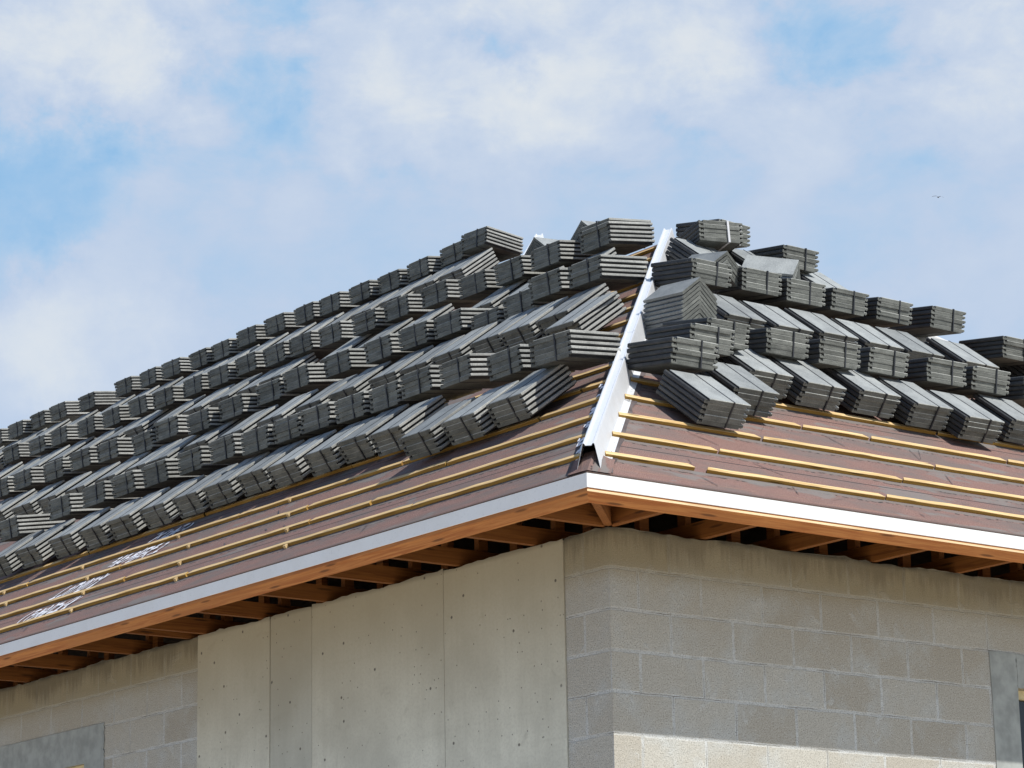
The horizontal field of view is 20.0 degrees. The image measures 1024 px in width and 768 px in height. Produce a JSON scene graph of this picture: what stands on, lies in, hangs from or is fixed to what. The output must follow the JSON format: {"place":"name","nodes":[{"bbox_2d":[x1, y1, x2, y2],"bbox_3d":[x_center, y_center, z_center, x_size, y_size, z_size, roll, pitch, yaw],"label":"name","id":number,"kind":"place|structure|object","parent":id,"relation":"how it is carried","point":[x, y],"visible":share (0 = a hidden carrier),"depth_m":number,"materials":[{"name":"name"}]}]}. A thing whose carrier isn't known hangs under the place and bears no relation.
{"place":"outdoors","nodes":[
{"label":"outdoors","id":0,"kind":"place"},
{"bbox_2d":[0,0,1023,428],"label":"sky","id":1,"kind":"structure","parent":0,"point":[178,178],"materials":[{"name":"blue"}]},
{"label":"ground","id":2,"kind":"structure","parent":0,"visible":0},
{"bbox_2d":[0,228,1023,767],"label":"house","id":3,"kind":"structure","parent":2,"relation":"on","point":[616,562],"depth_m":15.17,"materials":[{"name":"concrete"}]},
{"bbox_2d":[0,529,43,577],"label":"roof tile stack","id":4,"kind":"object","parent":3,"relation":"on","point":[10,563],"visible":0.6,"depth_m":20.39,"materials":[{"name":"concrete"}]},
{"bbox_2d":[0,513,64,541],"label":"roof tile stack","id":5,"kind":"object","parent":4,"relation":"on","point":[17,528],"visible":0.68,"depth_m":20.76,"materials":[{"name":"concrete"}]},
{"bbox_2d":[14,518,75,568],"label":"roof tile stack","id":6,"kind":"object","parent":3,"relation":"on","point":[36,551],"visible":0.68,"depth_m":20.11,"materials":[{"name":"concrete"}]},
{"bbox_2d":[48,507,110,558],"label":"roof tile stack","id":7,"kind":"object","parent":3,"relation":"on","point":[67,541],"visible":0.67,"depth_m":19.69,"materials":[{"name":"concrete"}]},
{"bbox_2d":[48,493,113,520],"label":"roof tile stack","id":8,"kind":"object","parent":3,"relation":"on","point":[69,506],"visible":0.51,"depth_m":20.33,"materials":[{"name":"concrete"}]},
{"bbox_2d":[65,461,120,494],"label":"roof tile stack","id":9,"kind":"object","parent":3,"relation":"on","point":[90,480],"visible":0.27,"depth_m":22.02,"materials":[{"name":"concrete"}]},
{"bbox_2d":[96,438,135,462],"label":"roof tile stack","id":10,"kind":"object","parent":9,"relation":"on","point":[116,450],"visible":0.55,"depth_m":22.21,"materials":[{"name":"concrete"}]},
{"bbox_2d":[78,497,140,549],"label":"roof tile stack","id":11,"kind":"object","parent":3,"relation":"on","point":[96,533],"visible":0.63,"depth_m":19.31,"materials":[{"name":"concrete"}]},
{"bbox_2d":[82,481,142,508],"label":"roof tile stack","id":12,"kind":"object","parent":3,"relation":"on","point":[99,495],"visible":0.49,"depth_m":19.97,"materials":[{"name":"concrete"}]},
{"bbox_2d":[105,487,170,539],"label":"roof tile stack","id":13,"kind":"object","parent":3,"relation":"on","point":[128,521],"visible":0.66,"depth_m":19.03,"materials":[{"name":"concrete"}]},
{"bbox_2d":[110,470,173,498],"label":"roof tile stack","id":14,"kind":"object","parent":3,"relation":"on","point":[130,484],"visible":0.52,"depth_m":19.66,"materials":[{"name":"concrete"}]},
{"bbox_2d":[139,475,204,528],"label":"roof tile stack","id":15,"kind":"object","parent":3,"relation":"on","point":[161,510],"visible":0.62,"depth_m":18.68,"materials":[{"name":"concrete"}]},
{"bbox_2d":[141,458,207,487],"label":"roof tile stack","id":16,"kind":"object","parent":3,"relation":"on","point":[163,473],"visible":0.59,"depth_m":19.30,"materials":[{"name":"concrete"}]},
{"bbox_2d":[172,463,237,518],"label":"roof tile stack","id":17,"kind":"object","parent":3,"relation":"on","point":[191,501],"visible":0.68,"depth_m":18.38,"materials":[{"name":"concrete"}]},
{"bbox_2d":[177,446,232,475],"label":"roof tile stack","id":18,"kind":"object","parent":3,"relation":"on","point":[196,461],"visible":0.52,"depth_m":18.95,"materials":[{"name":"concrete"}]},
{"bbox_2d":[183,418,244,450],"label":"roof tile stack","id":19,"kind":"object","parent":3,"relation":"on","point":[207,438],"visible":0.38,"depth_m":20.70,"materials":[{"name":"concrete"}]},
{"bbox_2d":[218,393,280,421],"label":"roof tile stack","id":20,"kind":"object","parent":19,"relation":"on","point":[242,406],"visible":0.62,"depth_m":20.65,"materials":[{"name":"concrete"}]},
{"bbox_2d":[208,433,253,463],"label":"roof tile stack","id":21,"kind":"object","parent":3,"relation":"on","point":[226,449],"visible":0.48,"depth_m":18.67,"materials":[{"name":"concrete"}]},
{"bbox_2d":[202,451,269,508],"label":"roof tile stack","id":22,"kind":"object","parent":3,"relation":"on","point":[225,488],"visible":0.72,"depth_m":18.10,"materials":[{"name":"concrete"}]},
{"bbox_2d":[241,424,288,455],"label":"roof tile stack","id":23,"kind":"object","parent":22,"relation":"on","point":[257,441],"visible":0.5,"depth_m":18.20,"materials":[{"name":"concrete"}]},
{"bbox_2d":[235,439,304,496],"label":"roof tile stack","id":24,"kind":"object","parent":3,"relation":"on","point":[255,478],"visible":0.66,"depth_m":17.80,"materials":[{"name":"concrete"}]},
{"bbox_2d":[272,412,320,443],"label":"roof tile stack","id":25,"kind":"object","parent":24,"relation":"on","point":[287,430],"visible":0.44,"depth_m":17.97,"materials":[{"name":"concrete"}]},
{"bbox_2d":[255,378,318,405],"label":"roof tile stack","id":26,"kind":"object","parent":3,"relation":"on","point":[272,393],"visible":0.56,"depth_m":20.47,"materials":[{"name":"concrete"}]},
{"bbox_2d":[259,352,319,384],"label":"roof tile stack","id":27,"kind":"object","parent":3,"relation":"on","point":[304,360],"visible":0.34,"depth_m":22.15,"materials":[{"name":"concrete"}]},
{"bbox_2d":[289,330,337,356],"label":"roof tile stack","id":28,"kind":"object","parent":27,"relation":"on","point":[304,344],"visible":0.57,"depth_m":22.22,"materials":[{"name":"concrete"}]},
{"bbox_2d":[266,429,336,487],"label":"roof tile stack","id":29,"kind":"object","parent":3,"relation":"on","point":[292,466],"visible":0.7,"depth_m":17.46,"materials":[{"name":"concrete"}]},
{"bbox_2d":[299,401,350,433],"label":"roof tile stack","id":30,"kind":"object","parent":29,"relation":"on","point":[319,419],"visible":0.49,"depth_m":17.69,"materials":[{"name":"concrete"}]},
{"bbox_2d":[282,363,344,392],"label":"roof tile stack","id":31,"kind":"object","parent":3,"relation":"on","point":[307,377],"visible":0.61,"depth_m":20.20,"materials":[{"name":"concrete"}]},
{"bbox_2d":[303,417,373,475],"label":"roof tile stack","id":32,"kind":"object","parent":3,"relation":"on","point":[325,456],"visible":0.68,"depth_m":17.16,"materials":[{"name":"concrete"}]},
{"bbox_2d":[319,334,376,362],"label":"roof tile stack","id":33,"kind":"object","parent":3,"relation":"on","point":[356,342],"visible":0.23,"depth_m":21.41,"materials":[{"name":"concrete"}]},
{"bbox_2d":[351,308,395,335],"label":"roof tile stack","id":34,"kind":"object","parent":33,"relation":"on","point":[372,321],"visible":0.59,"depth_m":21.29,"materials":[{"name":"concrete"}]},
{"bbox_2d":[323,348,390,377],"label":"roof tile stack","id":35,"kind":"object","parent":3,"relation":"on","point":[348,362],"visible":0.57,"depth_m":19.75,"materials":[{"name":"concrete"}]},
{"bbox_2d":[334,391,379,423],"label":"roof tile stack","id":36,"kind":"object","parent":3,"relation":"on","point":[352,408],"visible":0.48,"depth_m":17.40,"materials":[{"name":"concrete"}]},
{"bbox_2d":[328,360,392,401],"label":"roof tile stack","id":37,"kind":"object","parent":3,"relation":"on","point":[358,383],"visible":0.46,"depth_m":19.20,"materials":[{"name":"concrete"}]},
{"bbox_2d":[364,334,411,363],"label":"roof tile stack","id":38,"kind":"object","parent":37,"relation":"on","point":[383,349],"visible":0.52,"depth_m":19.32,"materials":[{"name":"concrete"}]},
{"bbox_2d":[336,404,408,463],"bbox_3d":[-0.789,0.295,17.002,0.389,0.146,0.321,-36,10,-38],"label":"roof tile stack","id":39,"kind":"object","parent":3,"relation":"on","point":[356,445],"visible":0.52,"depth_m":16.91,"materials":[{"name":"concrete"}]},
{"bbox_2d":[369,380,448,413],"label":"roof tile stack","id":40,"kind":"object","parent":39,"relation":"on","point":[385,397],"visible":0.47,"depth_m":17.14,"materials":[{"name":"concrete"}]},
{"bbox_2d":[368,345,433,388],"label":"roof tile stack","id":41,"kind":"object","parent":3,"relation":"on","point":[390,374],"visible":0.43,"depth_m":18.84,"materials":[{"name":"concrete"}]},
{"bbox_2d":[398,320,448,351],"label":"roof tile stack","id":42,"kind":"object","parent":41,"relation":"on","point":[416,337],"visible":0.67,"depth_m":19.00,"materials":[{"name":"concrete"}]},
{"bbox_2d":[368,395,448,456],"bbox_3d":[-0.581,0.240,16.630,0.389,0.146,0.323,-36,11,-38],"label":"roof tile stack","id":43,"kind":"object","parent":3,"relation":"on","point":[386,437],"visible":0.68,"depth_m":16.54,"materials":[{"name":"concrete"}]},
{"bbox_2d":[384,294,434,322],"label":"roof tile stack","id":44,"kind":"object","parent":3,"relation":"on","point":[402,308],"visible":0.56,"depth_m":21.04,"materials":[{"name":"concrete"}]},
{"bbox_2d":[398,397,475,460],"bbox_3d":[-0.380,0.246,15.924,0.389,0.146,0.323,-35,10,-37],"label":"roof tile stack","id":45,"kind":"object","parent":3,"relation":"on","point":[428,436],"visible":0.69,"depth_m":15.81,"materials":[{"name":"concrete"}]},
{"bbox_2d":[399,365,481,399],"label":"roof tile stack","id":46,"kind":"object","parent":3,"relation":"on","point":[423,383],"visible":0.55,"depth_m":16.89,"materials":[{"name":"concrete"}]},
{"bbox_2d":[420,279,481,308],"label":"roof tile stack","id":47,"kind":"object","parent":3,"relation":"on","point":[440,294],"visible":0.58,"depth_m":20.64,"materials":[{"name":"concrete"}]},
{"bbox_2d":[433,308,492,339],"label":"roof tile stack","id":48,"kind":"object","parent":3,"relation":"on","point":[450,325],"visible":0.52,"depth_m":18.74,"materials":[{"name":"concrete"}]},
{"bbox_2d":[431,321,497,364],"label":"roof tile stack","id":49,"kind":"object","parent":3,"relation":"on","point":[460,347],"visible":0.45,"depth_m":18.25,"materials":[{"name":"concrete"}]},
{"bbox_2d":[438,248,498,281],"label":"roof tile stack","id":50,"kind":"object","parent":3,"relation":"on","point":[478,262],"visible":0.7,"depth_m":22.47,"materials":[{"name":"concrete"}]},
{"bbox_2d":[461,226,522,262],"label":"roof tile stack","id":51,"kind":"object","parent":50,"relation":"on","point":[504,245],"visible":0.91,"depth_m":22.68,"materials":[{"name":"concrete"}]},
{"bbox_2d":[439,353,510,388],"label":"roof tile stack","id":52,"kind":"object","parent":3,"relation":"on","point":[469,371],"visible":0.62,"depth_m":16.44,"materials":[{"name":"concrete"}]},
{"bbox_2d":[441,380,518,445],"bbox_3d":[-0.142,0.158,15.662,0.389,0.146,0.322,-35,10,-37],"label":"roof tile stack","id":53,"kind":"object","parent":3,"relation":"on","point":[472,420],"visible":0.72,"depth_m":15.55,"materials":[{"name":"concrete"}]},
{"bbox_2d":[458,269,502,299],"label":"roof tile stack","id":54,"kind":"object","parent":3,"relation":"on","point":[480,285],"visible":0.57,"depth_m":19.95,"materials":[{"name":"concrete"}]},
{"bbox_2d":[472,279,527,307],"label":"roof tile stack","id":55,"kind":"object","parent":3,"relation":"on","point":[494,299],"visible":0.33,"depth_m":19.57,"materials":[{"name":"concrete"}]},
{"bbox_2d":[493,255,545,285],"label":"roof tile stack","id":56,"kind":"object","parent":55,"relation":"on","point":[512,270],"visible":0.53,"depth_m":19.61,"materials":[{"name":"concrete"}]},
{"bbox_2d":[469,307,537,352],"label":"roof tile stack","id":57,"kind":"object","parent":3,"relation":"on","point":[490,341],"visible":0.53,"depth_m":17.93,"materials":[{"name":"concrete"}]},
{"bbox_2d":[487,344,574,381],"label":"roof tile stack","id":58,"kind":"object","parent":3,"relation":"on","point":[511,364],"visible":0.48,"depth_m":15.77,"materials":[{"name":"concrete"}]},
{"bbox_2d":[486,364,576,427],"bbox_3d":[0.104,0.057,15.443,0.388,0.146,0.321,-36,11,-38],"label":"roof tile stack","id":59,"kind":"object","parent":3,"relation":"on","point":[531,394],"visible":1,"depth_m":15.34,"materials":[{"name":"concrete"}]},
{"bbox_2d":[500,266,564,303],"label":"roof tile stack","id":60,"kind":"object","parent":3,"relation":"on","point":[524,287],"visible":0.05,"depth_m":19.22,"materials":[{"name":"concrete"}]},
{"bbox_2d":[530,240,595,271],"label":"roof tile stack","id":61,"kind":"object","parent":60,"relation":"on","point":[556,254],"visible":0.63,"depth_m":19.32,"materials":[{"name":"concrete"}]},
{"bbox_2d":[499,296,568,348],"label":"roof tile stack","id":62,"kind":"object","parent":3,"relation":"on","point":[525,330],"visible":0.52,"depth_m":17.64,"materials":[{"name":"concrete"}]},
{"bbox_2d":[528,268,584,301],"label":"roof tile stack","id":63,"kind":"object","parent":3,"relation":"on","point":[552,285],"visible":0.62,"depth_m":17.95,"materials":[{"name":"concrete"}]},
{"bbox_2d":[535,283,610,336],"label":"roof tile stack","id":64,"kind":"object","parent":3,"relation":"on","point":[563,309],"visible":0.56,"depth_m":17.37,"materials":[{"name":"concrete"}]},
{"bbox_2d":[528,329,620,370],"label":"roof tile stack","id":65,"kind":"object","parent":3,"relation":"on","point":[579,350],"visible":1,"depth_m":15.35,"materials":[{"name":"concrete"}]},
{"bbox_2d":[544,291,626,336],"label":"roof tile stack","id":66,"kind":"object","parent":3,"relation":"on","point":[598,313],"visible":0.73,"depth_m":16.83,"materials":[{"name":"concrete"}]},
{"bbox_2d":[583,247,616,260],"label":"roof tile stack","id":67,"kind":"object","parent":3,"relation":"on","point":[610,251],"visible":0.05,"depth_m":18.75,"materials":[{"name":"concrete"}]},
{"bbox_2d":[577,218,654,254],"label":"roof tile stack","id":68,"kind":"object","parent":67,"relation":"on","point":[623,236],"visible":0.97,"depth_m":18.89,"materials":[{"name":"concrete"}]},
{"bbox_2d":[567,254,647,290],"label":"roof tile stack","id":69,"kind":"object","parent":3,"relation":"on","point":[616,272],"visible":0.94,"depth_m":17.57,"materials":[{"name":"concrete"}]},
{"bbox_2d":[643,277,716,334],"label":"ridge cap stack","id":70,"kind":"object","parent":3,"relation":"on","point":[694,298],"visible":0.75,"depth_m":16.24,"materials":[{"name":"tile"}]},
{"bbox_2d":[650,258,732,289],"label":"roof tile stack","id":71,"kind":"object","parent":3,"relation":"on","point":[714,275],"visible":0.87,"depth_m":17.20,"materials":[{"name":"concrete"}]},
{"bbox_2d":[656,369,750,429],"bbox_3d":[0.984,0.078,14.925,0.320,0.146,0.389,9,18,-37],"label":"roof tile stack","id":72,"kind":"object","parent":3,"relation":"on","point":[702,399],"visible":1,"depth_m":14.82,"materials":[{"name":"concrete"}]},
{"bbox_2d":[626,336,719,374],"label":"roof tile stack","id":73,"kind":"object","parent":72,"relation":"on","point":[659,356],"visible":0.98,"depth_m":15.08,"materials":[{"name":"concrete"}]},
{"bbox_2d":[673,220,743,251],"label":"roof tile stack","id":74,"kind":"object","parent":3,"relation":"on","point":[719,236],"visible":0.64,"depth_m":18.38,"materials":[{"name":"concrete"}]},
{"bbox_2d":[695,362,779,417],"bbox_3d":[1.175,0.022,15.385,0.320,0.146,0.389,10,18,-36],"label":"roof tile stack","id":75,"kind":"object","parent":3,"relation":"on","point":[757,394],"visible":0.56,"depth_m":15.29,"materials":[{"name":"concrete"}]},
{"bbox_2d":[645,323,734,356],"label":"roof tile stack","id":76,"kind":"object","parent":75,"relation":"on","point":[722,337],"visible":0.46,"depth_m":15.53,"materials":[{"name":"concrete"}]},
{"bbox_2d":[714,294,766,329],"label":"roof tile stack","id":77,"kind":"object","parent":3,"relation":"on","point":[731,309],"visible":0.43,"depth_m":16.89,"materials":[{"name":"concrete"}]},
{"bbox_2d":[711,267,781,301],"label":"roof tile stack","id":78,"kind":"object","parent":3,"relation":"on","point":[754,284],"visible":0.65,"depth_m":17.45,"materials":[{"name":"concrete"}]},
{"bbox_2d":[715,349,793,399],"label":"roof tile stack","id":79,"kind":"object","parent":3,"relation":"on","point":[769,373],"visible":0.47,"depth_m":15.79,"materials":[{"name":"concrete"}]},
{"bbox_2d":[662,318,749,350],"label":"roof tile stack","id":80,"kind":"object","parent":79,"relation":"on","point":[740,336],"visible":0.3,"depth_m":15.81,"materials":[{"name":"concrete"}]},
{"bbox_2d":[738,300,813,339],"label":"roof tile stack","id":81,"kind":"object","parent":3,"relation":"on","point":[775,317],"visible":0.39,"depth_m":17.12,"materials":[{"name":"concrete"}]},
{"bbox_2d":[748,278,825,310],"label":"roof tile stack","id":82,"kind":"object","parent":3,"relation":"on","point":[797,294],"visible":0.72,"depth_m":17.61,"materials":[{"name":"concrete"}]},
{"bbox_2d":[742,255,800,279],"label":"ridge cap stack","id":83,"kind":"object","parent":82,"relation":"on","point":[787,268],"visible":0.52,"depth_m":17.86,"materials":[{"name":"tile"}]},
{"bbox_2d":[766,356,846,410],"bbox_3d":[1.606,-0.004,16.056,0.323,0.146,0.389,10,18,-35],"label":"roof tile stack","id":84,"kind":"object","parent":3,"relation":"on","point":[812,386],"visible":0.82,"depth_m":15.93,"materials":[{"name":"concrete"}]},
{"bbox_2d":[745,328,809,359],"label":"roof tile stack","id":85,"kind":"object","parent":84,"relation":"on","point":[779,343],"visible":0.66,"depth_m":16.05,"materials":[{"name":"concrete"}]},
{"bbox_2d":[783,308,858,344],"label":"roof tile stack","id":86,"kind":"object","parent":3,"relation":"on","point":[821,326],"visible":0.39,"depth_m":17.37,"materials":[{"name":"concrete"}]},
{"bbox_2d":[800,272,847,289],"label":"roof tile stack","id":87,"kind":"object","parent":3,"relation":"on","point":[819,278],"visible":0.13,"depth_m":18.69,"materials":[{"name":"concrete"}]},
{"bbox_2d":[750,244,818,273],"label":"roof tile stack","id":88,"kind":"object","parent":87,"relation":"on","point":[806,257],"visible":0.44,"depth_m":18.62,"materials":[{"name":"concrete"}]},
{"bbox_2d":[802,287,868,318],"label":"roof tile stack","id":89,"kind":"object","parent":3,"relation":"on","point":[840,303],"visible":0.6,"depth_m":17.82,"materials":[{"name":"concrete"}]},
{"bbox_2d":[820,368,900,418],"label":"roof tile stack","id":90,"kind":"object","parent":3,"relation":"on","point":[866,394],"visible":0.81,"depth_m":16.23,"materials":[{"name":"concrete"}]},
{"bbox_2d":[799,338,860,370],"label":"roof tile stack","id":91,"kind":"object","parent":90,"relation":"on","point":[829,353],"visible":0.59,"depth_m":16.27,"materials":[{"name":"concrete"}]},
{"bbox_2d":[830,318,903,351],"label":"roof tile stack","id":92,"kind":"object","parent":3,"relation":"on","point":[867,335],"visible":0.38,"depth_m":17.57,"materials":[{"name":"concrete"}]},
{"bbox_2d":[842,297,912,327],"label":"roof tile stack","id":93,"kind":"object","parent":3,"relation":"on","point":[882,312],"visible":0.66,"depth_m":18.04,"materials":[{"name":"concrete"}]},
{"bbox_2d":[871,326,943,359],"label":"roof tile stack","id":94,"kind":"object","parent":3,"relation":"on","point":[914,347],"visible":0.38,"depth_m":17.77,"materials":[{"name":"concrete"}]},
{"bbox_2d":[874,377,953,430],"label":"roof tile stack","id":95,"kind":"object","parent":3,"relation":"on","point":[917,406],"visible":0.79,"depth_m":16.40,"materials":[{"name":"concrete"}]},
{"bbox_2d":[856,347,909,378],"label":"roof tile stack","id":96,"kind":"object","parent":95,"relation":"on","point":[881,362],"visible":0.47,"depth_m":16.53,"materials":[{"name":"concrete"}]},
{"bbox_2d":[888,306,965,337],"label":"roof tile stack","id":97,"kind":"object","parent":3,"relation":"on","point":[929,321],"visible":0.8,"depth_m":18.42,"materials":[{"name":"concrete"}]},
{"bbox_2d":[895,357,967,390],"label":"roof tile stack","id":98,"kind":"object","parent":3,"relation":"on","point":[929,373],"visible":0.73,"depth_m":16.84,"materials":[{"name":"concrete"}]},
{"bbox_2d":[924,338,998,369],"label":"roof tile stack","id":99,"kind":"object","parent":3,"relation":"on","point":[955,352],"visible":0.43,"depth_m":18.06,"materials":[{"name":"concrete"}]},
{"bbox_2d":[925,390,1004,443],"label":"roof tile stack","id":100,"kind":"object","parent":3,"relation":"on","point":[969,419],"visible":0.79,"depth_m":16.54,"materials":[{"name":"concrete"}]},
{"bbox_2d":[959,336,1023,366],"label":"roof tile stack","id":101,"kind":"object","parent":3,"relation":"on","point":[1001,351],"visible":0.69,"depth_m":18.29,"materials":[{"name":"concrete"}]},
{"bbox_2d":[971,394,1023,443],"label":"roof tile stack","id":102,"kind":"object","parent":3,"relation":"on","point":[1010,413],"visible":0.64,"depth_m":16.88,"materials":[{"name":"concrete"}]},
{"bbox_2d":[934,366,1010,398],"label":"roof tile stack","id":103,"kind":"object","parent":102,"relation":"on","point":[987,381],"visible":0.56,"depth_m":17.06,"materials":[{"name":"concrete"}]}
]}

